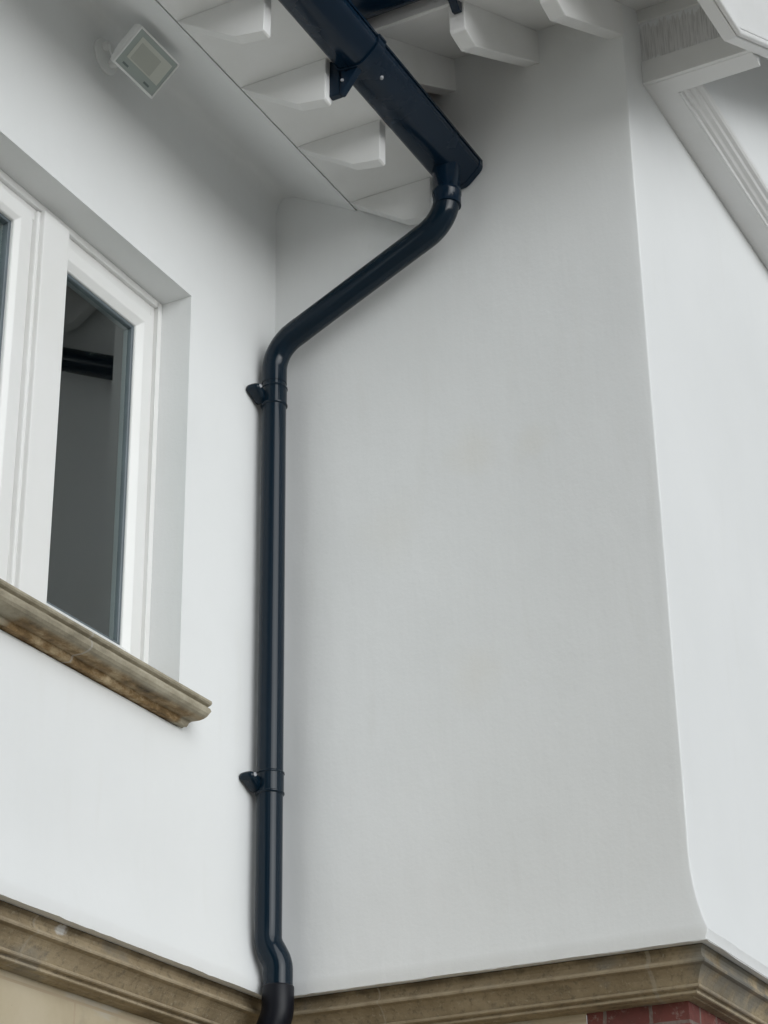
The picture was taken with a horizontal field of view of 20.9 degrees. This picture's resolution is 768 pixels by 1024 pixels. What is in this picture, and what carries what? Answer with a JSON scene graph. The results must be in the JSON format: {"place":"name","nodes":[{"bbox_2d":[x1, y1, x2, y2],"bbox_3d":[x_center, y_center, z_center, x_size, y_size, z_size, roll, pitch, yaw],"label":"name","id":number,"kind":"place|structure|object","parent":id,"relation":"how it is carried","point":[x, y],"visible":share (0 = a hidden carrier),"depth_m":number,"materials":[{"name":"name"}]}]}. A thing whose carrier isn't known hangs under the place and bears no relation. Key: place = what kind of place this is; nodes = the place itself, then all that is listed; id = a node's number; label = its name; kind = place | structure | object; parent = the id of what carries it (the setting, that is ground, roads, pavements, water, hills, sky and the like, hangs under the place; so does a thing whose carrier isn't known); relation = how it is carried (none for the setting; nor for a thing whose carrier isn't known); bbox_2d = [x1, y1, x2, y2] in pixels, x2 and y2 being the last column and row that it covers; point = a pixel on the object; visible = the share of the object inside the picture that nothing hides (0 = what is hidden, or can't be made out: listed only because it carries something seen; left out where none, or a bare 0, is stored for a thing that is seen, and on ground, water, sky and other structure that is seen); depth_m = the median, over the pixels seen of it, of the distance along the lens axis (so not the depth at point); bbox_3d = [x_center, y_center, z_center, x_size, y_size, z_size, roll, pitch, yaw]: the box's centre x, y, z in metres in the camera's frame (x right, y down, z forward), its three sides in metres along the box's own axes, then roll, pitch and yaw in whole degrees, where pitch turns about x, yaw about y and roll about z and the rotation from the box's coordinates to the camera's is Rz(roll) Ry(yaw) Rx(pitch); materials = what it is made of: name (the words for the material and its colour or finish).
{"place":"outdoors","nodes":[
{"label":"outdoors","id":0,"kind":"place"},
{"label":"ground","id":1,"kind":"structure","parent":0,"visible":0},
{"bbox_2d":[0,0,767,1023],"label":"house","id":2,"kind":"structure","parent":1,"relation":"on","point":[526,628],"depth_m":5.50,"materials":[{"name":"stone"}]},
{"bbox_2d":[0,169,211,727],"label":"window","id":3,"kind":"structure","parent":2,"relation":"in","point":[80,339],"depth_m":5.28,"materials":[{"name":"white paint"}]},
{"bbox_2d":[94,24,179,98],"bbox_3d":[-0.675,-1.228,5.604,0.177,0.158,0.186,-14,-29,24],"label":"floodlight","id":4,"kind":"object","parent":2,"relation":"attached to","point":[144,60],"visible":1,"depth_m":5.58,"materials":[{"name":"grey glass"}]},
{"bbox_2d":[239,199,458,1023],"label":"downpipe","id":5,"kind":"object","parent":2,"relation":"attached to","point":[264,782],"visible":1,"depth_m":5.70,"materials":[{"name":"metal"}]},
{"bbox_2d":[278,0,482,209],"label":"gutter","id":6,"kind":"object","parent":2,"relation":"attached to","point":[351,42],"visible":0.97,"depth_m":5.66,"materials":[{"name":"black plastic"}]},
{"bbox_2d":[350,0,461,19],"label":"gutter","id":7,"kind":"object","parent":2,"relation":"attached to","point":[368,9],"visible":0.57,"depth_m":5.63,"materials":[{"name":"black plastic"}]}
]}

